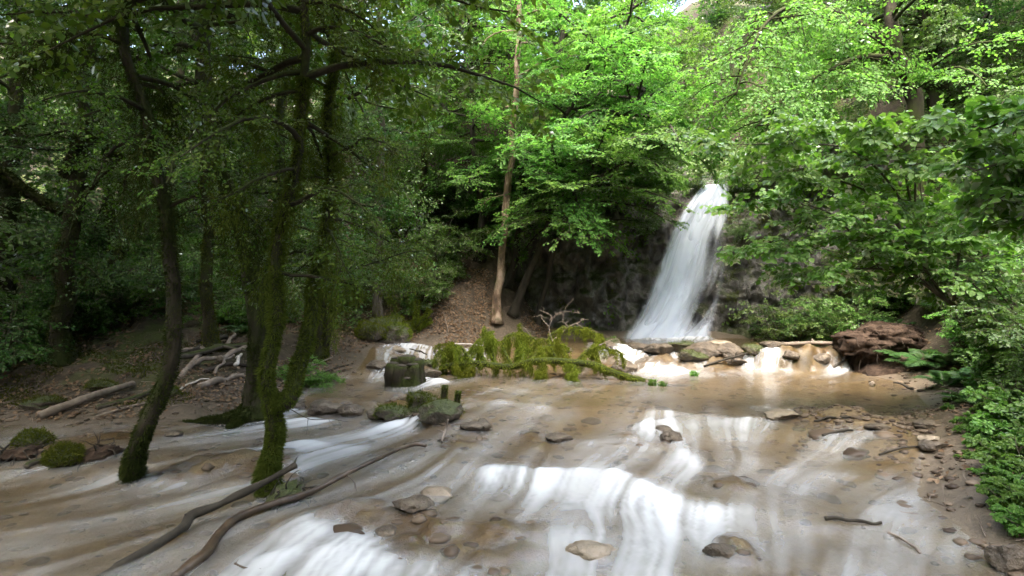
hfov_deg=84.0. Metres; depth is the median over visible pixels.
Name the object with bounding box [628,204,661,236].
shrub
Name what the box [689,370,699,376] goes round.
grass tuft
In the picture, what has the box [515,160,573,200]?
shrub
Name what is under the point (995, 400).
leafy herb
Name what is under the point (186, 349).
driftwood log
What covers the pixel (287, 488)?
root wad
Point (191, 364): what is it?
driftwood log
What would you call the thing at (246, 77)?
slope tree
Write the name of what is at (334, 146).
forked mossy tree
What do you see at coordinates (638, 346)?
rock
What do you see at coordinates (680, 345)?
rock
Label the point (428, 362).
rock
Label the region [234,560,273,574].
stick
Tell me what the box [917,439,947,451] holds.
rock
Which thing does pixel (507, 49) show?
slope tree
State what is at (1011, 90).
shrub
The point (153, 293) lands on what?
shrub
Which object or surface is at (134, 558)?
fallen branch
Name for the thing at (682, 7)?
sky
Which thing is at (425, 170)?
bank tree
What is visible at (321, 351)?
bank tree
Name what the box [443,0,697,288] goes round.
leaning tree
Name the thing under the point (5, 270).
slope tree
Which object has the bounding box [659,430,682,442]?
rock
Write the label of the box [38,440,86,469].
rock
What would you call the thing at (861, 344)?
root plate
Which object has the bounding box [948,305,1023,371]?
shrub
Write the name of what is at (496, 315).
slim tree
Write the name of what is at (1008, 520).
leafy herb
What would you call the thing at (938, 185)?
shrub
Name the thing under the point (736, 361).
rock
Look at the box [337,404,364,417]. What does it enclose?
rock
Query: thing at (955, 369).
leafy herb
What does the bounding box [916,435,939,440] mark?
rock
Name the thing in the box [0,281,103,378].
shrub
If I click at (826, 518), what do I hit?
stick
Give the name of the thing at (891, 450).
stick
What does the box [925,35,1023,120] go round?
shrub
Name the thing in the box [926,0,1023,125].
slope tree
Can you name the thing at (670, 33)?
slope tree
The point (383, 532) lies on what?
rock
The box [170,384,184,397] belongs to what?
rock
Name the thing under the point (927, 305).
fern
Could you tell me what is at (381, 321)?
mossy boulder
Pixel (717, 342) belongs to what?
rock
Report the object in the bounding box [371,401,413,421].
rock
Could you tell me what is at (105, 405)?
log
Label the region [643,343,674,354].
rock
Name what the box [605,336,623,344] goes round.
rock
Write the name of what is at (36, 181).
slope tree
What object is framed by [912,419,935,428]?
rock
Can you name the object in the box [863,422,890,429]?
rock
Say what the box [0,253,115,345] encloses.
shrub
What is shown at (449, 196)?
shrub
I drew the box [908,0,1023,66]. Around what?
slope tree
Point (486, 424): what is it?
rock
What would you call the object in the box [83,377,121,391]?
rock
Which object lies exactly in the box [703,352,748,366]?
stick
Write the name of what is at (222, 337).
driftwood log
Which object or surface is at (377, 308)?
bank tree
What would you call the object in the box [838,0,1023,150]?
hill tree
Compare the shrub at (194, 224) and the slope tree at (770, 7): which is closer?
the shrub at (194, 224)
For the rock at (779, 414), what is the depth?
7.20 m
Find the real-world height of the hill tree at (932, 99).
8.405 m
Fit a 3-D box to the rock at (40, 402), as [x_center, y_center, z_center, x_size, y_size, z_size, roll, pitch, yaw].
[-6.508,1.585,7.915,0.630,0.233,0.493,0,0,0]
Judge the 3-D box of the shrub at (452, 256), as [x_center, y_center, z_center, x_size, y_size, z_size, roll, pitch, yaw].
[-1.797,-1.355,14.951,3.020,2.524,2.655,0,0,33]
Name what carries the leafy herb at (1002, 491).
on the ground
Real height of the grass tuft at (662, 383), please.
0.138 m
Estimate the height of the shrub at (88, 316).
1.954 m
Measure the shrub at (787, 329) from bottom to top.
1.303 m
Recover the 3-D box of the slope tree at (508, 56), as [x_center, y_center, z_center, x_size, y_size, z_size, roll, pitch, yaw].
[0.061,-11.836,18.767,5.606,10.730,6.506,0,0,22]
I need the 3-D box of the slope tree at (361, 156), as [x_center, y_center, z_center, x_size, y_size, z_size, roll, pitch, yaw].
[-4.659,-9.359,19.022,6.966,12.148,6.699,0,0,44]
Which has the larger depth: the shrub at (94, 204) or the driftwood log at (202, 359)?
the shrub at (94, 204)
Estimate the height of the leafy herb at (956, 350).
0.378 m
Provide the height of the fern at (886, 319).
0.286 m
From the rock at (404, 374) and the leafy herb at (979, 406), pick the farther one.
the rock at (404, 374)
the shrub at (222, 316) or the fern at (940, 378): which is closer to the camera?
the fern at (940, 378)
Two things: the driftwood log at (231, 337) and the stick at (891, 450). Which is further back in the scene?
the driftwood log at (231, 337)
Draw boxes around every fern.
[218,325,247,332]
[872,317,915,323]
[875,349,931,366]
[891,348,962,367]
[906,301,943,310]
[909,370,965,385]
[924,349,972,365]
[935,388,989,403]
[945,367,986,381]
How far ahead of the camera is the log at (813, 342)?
11.65 m
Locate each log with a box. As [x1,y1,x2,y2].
[37,381,135,419]
[94,388,153,409]
[177,346,204,378]
[180,342,247,359]
[180,378,208,388]
[181,345,202,352]
[188,334,228,351]
[194,356,216,365]
[197,373,244,388]
[204,362,246,372]
[213,344,246,351]
[214,354,234,374]
[217,345,246,361]
[226,332,235,343]
[233,353,242,366]
[785,339,832,345]
[831,356,850,369]
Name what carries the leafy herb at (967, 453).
on the ground
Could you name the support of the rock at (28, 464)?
on the stream water
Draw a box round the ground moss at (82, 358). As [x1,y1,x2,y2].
[0,279,368,406]
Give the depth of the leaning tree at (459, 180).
14.94 m
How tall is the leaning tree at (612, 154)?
5.167 m
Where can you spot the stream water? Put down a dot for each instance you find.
(338, 556)
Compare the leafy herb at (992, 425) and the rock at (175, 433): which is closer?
the leafy herb at (992, 425)
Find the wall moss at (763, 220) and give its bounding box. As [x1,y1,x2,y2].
[506,166,857,328]
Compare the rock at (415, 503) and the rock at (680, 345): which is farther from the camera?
the rock at (680, 345)
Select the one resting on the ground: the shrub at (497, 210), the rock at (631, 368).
the rock at (631, 368)
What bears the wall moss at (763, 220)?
attached to the rock cliff
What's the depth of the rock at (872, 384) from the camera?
9.65 m
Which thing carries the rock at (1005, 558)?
on the ground
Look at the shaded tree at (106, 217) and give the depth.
12.70 m
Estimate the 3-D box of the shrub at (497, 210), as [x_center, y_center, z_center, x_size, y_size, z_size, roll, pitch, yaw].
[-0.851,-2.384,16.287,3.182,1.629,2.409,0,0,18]
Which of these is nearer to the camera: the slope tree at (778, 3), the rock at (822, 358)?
the rock at (822, 358)
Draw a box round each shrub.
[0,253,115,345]
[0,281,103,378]
[15,247,198,337]
[17,186,195,274]
[20,174,231,266]
[49,212,215,325]
[103,234,245,314]
[178,200,308,275]
[182,256,329,325]
[182,296,247,325]
[213,189,392,270]
[276,354,345,392]
[300,222,403,300]
[310,166,463,239]
[367,234,466,314]
[404,192,493,282]
[418,153,490,229]
[437,173,518,228]
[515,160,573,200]
[554,148,611,184]
[598,159,673,199]
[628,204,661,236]
[646,165,710,196]
[681,163,713,195]
[711,175,761,200]
[721,213,756,245]
[724,145,808,198]
[733,285,852,347]
[743,304,800,337]
[771,304,861,346]
[778,253,915,346]
[782,288,879,326]
[828,232,896,309]
[838,180,999,252]
[840,248,954,316]
[892,255,982,328]
[894,182,1023,267]
[916,236,1023,371]
[921,66,1023,175]
[922,289,1008,342]
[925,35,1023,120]
[942,289,1023,388]
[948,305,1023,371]
[959,249,1023,314]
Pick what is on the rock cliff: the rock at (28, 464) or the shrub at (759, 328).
the shrub at (759, 328)
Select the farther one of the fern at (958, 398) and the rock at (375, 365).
the rock at (375, 365)
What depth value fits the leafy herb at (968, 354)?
9.08 m
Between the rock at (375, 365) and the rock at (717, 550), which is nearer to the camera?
the rock at (717, 550)
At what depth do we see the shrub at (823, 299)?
13.51 m
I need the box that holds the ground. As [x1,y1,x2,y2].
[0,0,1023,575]
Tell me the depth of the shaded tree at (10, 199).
11.41 m
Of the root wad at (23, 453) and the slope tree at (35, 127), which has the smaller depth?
the root wad at (23, 453)
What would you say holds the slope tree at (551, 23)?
on the ground
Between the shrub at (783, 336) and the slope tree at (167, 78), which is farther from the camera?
the slope tree at (167, 78)
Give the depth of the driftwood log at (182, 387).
8.82 m
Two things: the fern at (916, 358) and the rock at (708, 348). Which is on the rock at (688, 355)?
the rock at (708, 348)
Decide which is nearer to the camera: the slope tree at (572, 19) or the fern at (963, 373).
the fern at (963, 373)
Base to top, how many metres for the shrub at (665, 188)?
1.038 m
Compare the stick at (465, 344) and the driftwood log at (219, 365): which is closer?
the driftwood log at (219, 365)
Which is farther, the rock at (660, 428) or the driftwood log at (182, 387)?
the driftwood log at (182, 387)
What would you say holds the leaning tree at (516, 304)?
on the ground
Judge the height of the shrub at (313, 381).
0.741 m
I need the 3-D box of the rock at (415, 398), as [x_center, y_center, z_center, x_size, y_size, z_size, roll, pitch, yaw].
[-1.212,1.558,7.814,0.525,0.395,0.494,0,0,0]
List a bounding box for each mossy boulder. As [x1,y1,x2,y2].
[353,319,387,342]
[368,313,404,325]
[377,321,412,345]
[404,320,423,332]
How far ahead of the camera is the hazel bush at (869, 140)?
7.24 m
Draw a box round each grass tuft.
[647,377,658,385]
[655,380,667,386]
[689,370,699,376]
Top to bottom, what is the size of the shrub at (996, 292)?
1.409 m
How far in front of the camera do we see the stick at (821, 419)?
6.99 m
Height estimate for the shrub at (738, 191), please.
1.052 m
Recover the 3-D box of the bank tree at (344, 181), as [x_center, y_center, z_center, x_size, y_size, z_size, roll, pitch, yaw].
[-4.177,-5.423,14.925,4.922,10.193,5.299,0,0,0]
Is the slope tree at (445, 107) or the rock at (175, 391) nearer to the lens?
the rock at (175, 391)
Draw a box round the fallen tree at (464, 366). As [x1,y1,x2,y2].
[431,302,694,386]
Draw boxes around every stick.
[95,402,144,417]
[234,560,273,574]
[281,356,332,382]
[291,409,348,433]
[322,364,348,372]
[409,348,427,354]
[438,419,448,442]
[454,343,482,345]
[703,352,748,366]
[814,416,850,421]
[822,429,852,436]
[824,516,881,524]
[878,446,917,455]
[887,531,920,553]
[893,382,913,389]
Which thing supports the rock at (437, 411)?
on the ground
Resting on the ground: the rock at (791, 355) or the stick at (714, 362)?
the rock at (791, 355)
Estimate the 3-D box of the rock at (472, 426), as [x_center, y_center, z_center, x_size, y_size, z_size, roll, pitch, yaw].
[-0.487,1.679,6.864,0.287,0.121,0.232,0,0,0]
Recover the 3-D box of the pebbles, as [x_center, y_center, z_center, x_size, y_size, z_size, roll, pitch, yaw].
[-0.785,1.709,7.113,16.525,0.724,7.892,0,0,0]
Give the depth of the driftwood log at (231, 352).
9.94 m
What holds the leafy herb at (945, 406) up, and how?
on the ground
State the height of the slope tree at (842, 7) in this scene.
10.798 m
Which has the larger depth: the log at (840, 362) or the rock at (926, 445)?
the log at (840, 362)
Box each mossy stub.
[440,384,448,399]
[454,390,462,403]
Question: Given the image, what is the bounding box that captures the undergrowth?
[18,0,1023,441]
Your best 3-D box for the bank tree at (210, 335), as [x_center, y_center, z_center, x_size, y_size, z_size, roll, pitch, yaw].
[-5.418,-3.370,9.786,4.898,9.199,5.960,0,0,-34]
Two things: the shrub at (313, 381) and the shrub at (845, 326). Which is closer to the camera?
the shrub at (313, 381)
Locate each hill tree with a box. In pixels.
[667,0,1023,224]
[805,0,1000,196]
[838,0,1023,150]
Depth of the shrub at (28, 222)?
13.38 m
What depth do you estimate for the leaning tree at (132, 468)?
5.25 m
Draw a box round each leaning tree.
[0,0,278,485]
[385,0,558,263]
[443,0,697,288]
[468,33,730,317]
[481,91,725,326]
[503,0,716,216]
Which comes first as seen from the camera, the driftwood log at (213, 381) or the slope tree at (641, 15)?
the driftwood log at (213, 381)
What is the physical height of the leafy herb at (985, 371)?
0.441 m
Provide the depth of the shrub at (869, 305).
13.06 m
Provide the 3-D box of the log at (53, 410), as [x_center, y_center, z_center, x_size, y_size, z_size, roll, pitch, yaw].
[-5.986,1.595,8.137,0.245,0.322,1.370,0,0,17]
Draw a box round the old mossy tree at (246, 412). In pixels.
[0,0,449,436]
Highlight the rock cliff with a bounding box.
[430,146,906,338]
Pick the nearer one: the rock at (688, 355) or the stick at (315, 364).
the stick at (315, 364)
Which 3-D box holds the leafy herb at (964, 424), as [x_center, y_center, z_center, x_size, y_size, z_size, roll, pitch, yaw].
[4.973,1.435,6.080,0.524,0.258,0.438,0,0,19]
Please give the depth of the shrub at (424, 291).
13.45 m
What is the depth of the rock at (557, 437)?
6.61 m
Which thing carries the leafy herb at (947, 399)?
on the ground
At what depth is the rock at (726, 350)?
11.51 m
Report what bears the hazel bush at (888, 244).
on the ground
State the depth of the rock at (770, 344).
11.47 m
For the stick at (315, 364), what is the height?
0.275 m
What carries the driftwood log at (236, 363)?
on the driftwood log at (219, 365)
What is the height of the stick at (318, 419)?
0.211 m
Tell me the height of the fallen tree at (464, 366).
1.865 m
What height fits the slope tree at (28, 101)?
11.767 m
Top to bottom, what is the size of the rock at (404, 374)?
0.692 m
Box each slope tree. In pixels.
[0,0,92,221]
[0,0,186,226]
[0,0,188,297]
[0,1,130,145]
[0,6,60,237]
[6,9,254,195]
[101,0,287,241]
[166,22,319,149]
[186,4,402,263]
[261,3,386,130]
[263,0,451,179]
[348,0,526,211]
[350,0,476,136]
[453,1,569,67]
[464,0,572,64]
[484,0,641,128]
[495,0,586,76]
[521,0,655,100]
[546,0,714,128]
[552,0,697,145]
[635,23,717,155]
[691,0,733,27]
[715,0,877,61]
[752,0,779,10]
[775,0,918,48]
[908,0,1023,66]
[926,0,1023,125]
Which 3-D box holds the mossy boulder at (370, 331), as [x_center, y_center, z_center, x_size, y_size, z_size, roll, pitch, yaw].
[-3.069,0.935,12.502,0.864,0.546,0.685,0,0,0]
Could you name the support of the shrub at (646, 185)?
on the rock cliff
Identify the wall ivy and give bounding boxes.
[477,143,864,327]
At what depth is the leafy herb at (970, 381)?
8.13 m
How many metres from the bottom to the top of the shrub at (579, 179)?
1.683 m
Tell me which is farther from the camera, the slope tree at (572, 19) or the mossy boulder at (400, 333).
the slope tree at (572, 19)
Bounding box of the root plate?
[830,321,935,375]
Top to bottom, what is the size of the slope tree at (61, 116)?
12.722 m
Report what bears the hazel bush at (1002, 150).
on the ground
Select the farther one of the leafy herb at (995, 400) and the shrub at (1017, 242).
the shrub at (1017, 242)
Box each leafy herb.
[940,402,954,410]
[942,367,960,375]
[942,392,966,400]
[949,411,1009,431]
[951,343,975,358]
[953,446,988,458]
[960,381,1023,426]
[961,374,989,389]
[962,427,1011,449]
[965,347,987,361]
[965,433,1023,472]
[966,459,1020,478]
[968,397,1009,416]
[968,410,1023,446]
[974,475,1023,507]
[980,361,1023,385]
[980,472,1023,491]
[989,503,1023,537]
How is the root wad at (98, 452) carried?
in the stream water
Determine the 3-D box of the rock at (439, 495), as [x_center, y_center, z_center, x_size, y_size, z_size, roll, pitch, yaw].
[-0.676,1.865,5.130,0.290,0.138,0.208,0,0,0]
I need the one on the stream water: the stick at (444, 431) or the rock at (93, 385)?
the stick at (444, 431)
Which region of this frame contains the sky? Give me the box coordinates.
[25,0,697,83]
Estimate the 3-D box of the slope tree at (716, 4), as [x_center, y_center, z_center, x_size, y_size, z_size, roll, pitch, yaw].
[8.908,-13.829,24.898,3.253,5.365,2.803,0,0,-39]
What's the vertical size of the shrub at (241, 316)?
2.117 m
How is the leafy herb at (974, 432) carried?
on the ground
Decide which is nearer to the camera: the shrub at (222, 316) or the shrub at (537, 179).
the shrub at (222, 316)
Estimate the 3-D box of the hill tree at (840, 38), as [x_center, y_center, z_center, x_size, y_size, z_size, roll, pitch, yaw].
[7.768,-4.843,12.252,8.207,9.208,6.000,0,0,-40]
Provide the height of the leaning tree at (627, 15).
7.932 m
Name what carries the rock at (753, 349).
on the ground
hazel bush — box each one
[664,93,1011,347]
[699,175,1023,325]
[908,95,1023,241]
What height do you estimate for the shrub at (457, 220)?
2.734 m
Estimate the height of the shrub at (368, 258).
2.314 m
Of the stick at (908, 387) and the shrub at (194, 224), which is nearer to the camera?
the stick at (908, 387)
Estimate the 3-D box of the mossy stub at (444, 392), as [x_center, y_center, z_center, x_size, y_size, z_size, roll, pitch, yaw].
[-0.954,1.539,8.028,0.155,0.368,0.127,0,0,0]
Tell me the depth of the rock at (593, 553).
3.96 m
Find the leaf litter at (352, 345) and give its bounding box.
[0,255,1023,535]
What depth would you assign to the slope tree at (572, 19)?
24.75 m
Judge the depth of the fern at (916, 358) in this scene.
10.13 m
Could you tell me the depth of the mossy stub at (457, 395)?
8.05 m
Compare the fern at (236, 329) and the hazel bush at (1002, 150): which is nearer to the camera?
the hazel bush at (1002, 150)
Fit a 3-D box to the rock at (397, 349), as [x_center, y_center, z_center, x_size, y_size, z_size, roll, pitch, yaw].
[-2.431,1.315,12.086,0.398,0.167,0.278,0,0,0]
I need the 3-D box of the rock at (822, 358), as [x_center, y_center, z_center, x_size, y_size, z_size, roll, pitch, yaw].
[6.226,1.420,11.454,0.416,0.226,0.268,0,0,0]
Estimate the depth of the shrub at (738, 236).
13.91 m
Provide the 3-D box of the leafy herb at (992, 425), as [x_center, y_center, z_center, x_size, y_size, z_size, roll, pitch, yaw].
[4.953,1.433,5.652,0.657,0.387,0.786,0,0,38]
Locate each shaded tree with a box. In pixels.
[0,0,155,318]
[0,0,192,272]
[0,0,260,367]
[96,0,280,253]
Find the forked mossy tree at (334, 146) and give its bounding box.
[0,0,570,501]
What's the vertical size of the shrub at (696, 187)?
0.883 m
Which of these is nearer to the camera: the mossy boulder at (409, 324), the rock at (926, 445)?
the rock at (926, 445)
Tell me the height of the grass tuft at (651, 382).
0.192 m
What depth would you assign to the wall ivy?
14.85 m
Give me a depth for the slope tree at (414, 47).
19.52 m
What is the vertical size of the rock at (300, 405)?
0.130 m
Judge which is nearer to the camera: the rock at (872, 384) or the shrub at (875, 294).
the rock at (872, 384)
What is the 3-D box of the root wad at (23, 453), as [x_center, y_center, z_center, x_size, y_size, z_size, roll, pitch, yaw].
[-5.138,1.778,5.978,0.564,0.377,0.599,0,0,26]
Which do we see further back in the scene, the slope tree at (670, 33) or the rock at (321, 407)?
the slope tree at (670, 33)
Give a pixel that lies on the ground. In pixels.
(820, 546)
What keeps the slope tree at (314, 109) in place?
on the ground
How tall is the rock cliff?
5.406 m
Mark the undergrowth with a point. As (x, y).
(960, 358)
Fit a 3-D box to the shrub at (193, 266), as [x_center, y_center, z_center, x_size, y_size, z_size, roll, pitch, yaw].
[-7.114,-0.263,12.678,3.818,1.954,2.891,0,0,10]
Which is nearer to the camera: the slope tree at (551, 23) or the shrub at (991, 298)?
the shrub at (991, 298)
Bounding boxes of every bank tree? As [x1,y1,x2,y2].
[31,0,356,354]
[216,0,463,363]
[255,0,445,257]
[294,0,481,317]
[354,0,513,254]
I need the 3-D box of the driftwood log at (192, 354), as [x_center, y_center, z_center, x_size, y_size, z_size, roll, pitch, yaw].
[-5.263,1.101,10.043,0.163,0.205,1.381,0,0,27]
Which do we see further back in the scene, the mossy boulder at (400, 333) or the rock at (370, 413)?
the mossy boulder at (400, 333)
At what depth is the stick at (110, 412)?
7.77 m
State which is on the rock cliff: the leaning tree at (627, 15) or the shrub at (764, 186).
the shrub at (764, 186)
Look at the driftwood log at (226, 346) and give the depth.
10.17 m
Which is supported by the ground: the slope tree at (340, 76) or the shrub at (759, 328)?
the slope tree at (340, 76)
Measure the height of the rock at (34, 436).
0.298 m
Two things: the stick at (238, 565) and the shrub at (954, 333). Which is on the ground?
the shrub at (954, 333)
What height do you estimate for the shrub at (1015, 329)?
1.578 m
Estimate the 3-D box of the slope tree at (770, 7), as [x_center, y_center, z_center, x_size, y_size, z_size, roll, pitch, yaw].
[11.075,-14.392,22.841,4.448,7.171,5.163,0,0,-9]
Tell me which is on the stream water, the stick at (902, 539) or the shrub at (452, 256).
the stick at (902, 539)
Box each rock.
[7,425,56,448]
[14,393,68,409]
[23,457,43,468]
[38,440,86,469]
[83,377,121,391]
[163,430,183,436]
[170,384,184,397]
[293,402,304,409]
[306,399,340,415]
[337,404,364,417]
[366,360,386,371]
[366,409,380,419]
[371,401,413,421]
[372,525,396,538]
[384,354,426,393]
[390,346,406,352]
[392,494,434,513]
[405,389,438,413]
[416,397,466,424]
[421,486,451,503]
[423,358,439,366]
[424,369,441,379]
[460,421,482,430]
[477,418,491,431]
[545,432,572,443]
[561,540,619,566]
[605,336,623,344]
[605,341,618,348]
[610,359,637,373]
[627,342,645,351]
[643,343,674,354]
[655,425,672,432]
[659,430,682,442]
[667,339,697,352]
[678,348,709,361]
[683,341,721,357]
[702,543,736,558]
[707,340,731,344]
[715,343,743,358]
[725,357,747,364]
[740,341,763,355]
[759,341,786,349]
[763,408,798,421]
[781,351,800,359]
[813,353,830,363]
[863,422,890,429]
[869,381,875,386]
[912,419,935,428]
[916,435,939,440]
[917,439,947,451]
[983,544,1023,572]
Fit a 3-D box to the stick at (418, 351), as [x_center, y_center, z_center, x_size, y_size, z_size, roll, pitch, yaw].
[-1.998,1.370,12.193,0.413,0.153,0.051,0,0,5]
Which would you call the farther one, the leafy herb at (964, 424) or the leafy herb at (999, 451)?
the leafy herb at (964, 424)
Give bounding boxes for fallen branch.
[96,456,297,575]
[170,442,426,575]
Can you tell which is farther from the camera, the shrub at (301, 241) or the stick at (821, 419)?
the shrub at (301, 241)
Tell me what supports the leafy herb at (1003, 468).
on the ground
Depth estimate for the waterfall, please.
14.41 m
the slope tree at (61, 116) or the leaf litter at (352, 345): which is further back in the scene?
the slope tree at (61, 116)
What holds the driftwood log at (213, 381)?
on the ground
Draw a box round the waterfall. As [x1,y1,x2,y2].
[635,184,727,339]
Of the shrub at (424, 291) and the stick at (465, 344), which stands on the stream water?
the stick at (465, 344)
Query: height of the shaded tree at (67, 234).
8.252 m
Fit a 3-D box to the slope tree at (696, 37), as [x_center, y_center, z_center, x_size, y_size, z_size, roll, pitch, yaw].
[5.363,-6.537,19.563,3.253,5.365,2.803,0,0,36]
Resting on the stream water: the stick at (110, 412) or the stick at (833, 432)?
the stick at (833, 432)
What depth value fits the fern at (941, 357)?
9.77 m
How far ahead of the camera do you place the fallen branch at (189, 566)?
4.63 m
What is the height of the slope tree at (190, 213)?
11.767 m
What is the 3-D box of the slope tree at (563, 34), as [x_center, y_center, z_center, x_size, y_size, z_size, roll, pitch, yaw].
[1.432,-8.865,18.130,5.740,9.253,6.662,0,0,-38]
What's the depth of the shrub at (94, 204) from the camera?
14.12 m
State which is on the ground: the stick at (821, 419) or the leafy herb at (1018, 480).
the leafy herb at (1018, 480)
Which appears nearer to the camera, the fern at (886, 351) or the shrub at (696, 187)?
the fern at (886, 351)
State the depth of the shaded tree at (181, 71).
14.51 m
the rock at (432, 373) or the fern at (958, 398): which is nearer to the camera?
the fern at (958, 398)
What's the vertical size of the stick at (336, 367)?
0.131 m
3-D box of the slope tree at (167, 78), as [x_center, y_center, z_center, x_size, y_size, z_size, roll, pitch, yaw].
[-12.137,-7.696,18.805,7.495,10.409,6.457,0,0,-32]
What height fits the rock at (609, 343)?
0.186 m
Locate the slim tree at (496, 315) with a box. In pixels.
[460,0,608,324]
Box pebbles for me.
[0,361,1023,575]
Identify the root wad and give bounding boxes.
[0,441,51,465]
[77,430,126,471]
[265,469,315,512]
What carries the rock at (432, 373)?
on the ground
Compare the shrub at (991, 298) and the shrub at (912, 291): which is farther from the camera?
the shrub at (912, 291)
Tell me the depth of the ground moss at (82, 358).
9.30 m
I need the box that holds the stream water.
[1,336,920,575]
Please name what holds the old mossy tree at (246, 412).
on the ground
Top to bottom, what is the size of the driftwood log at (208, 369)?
0.140 m

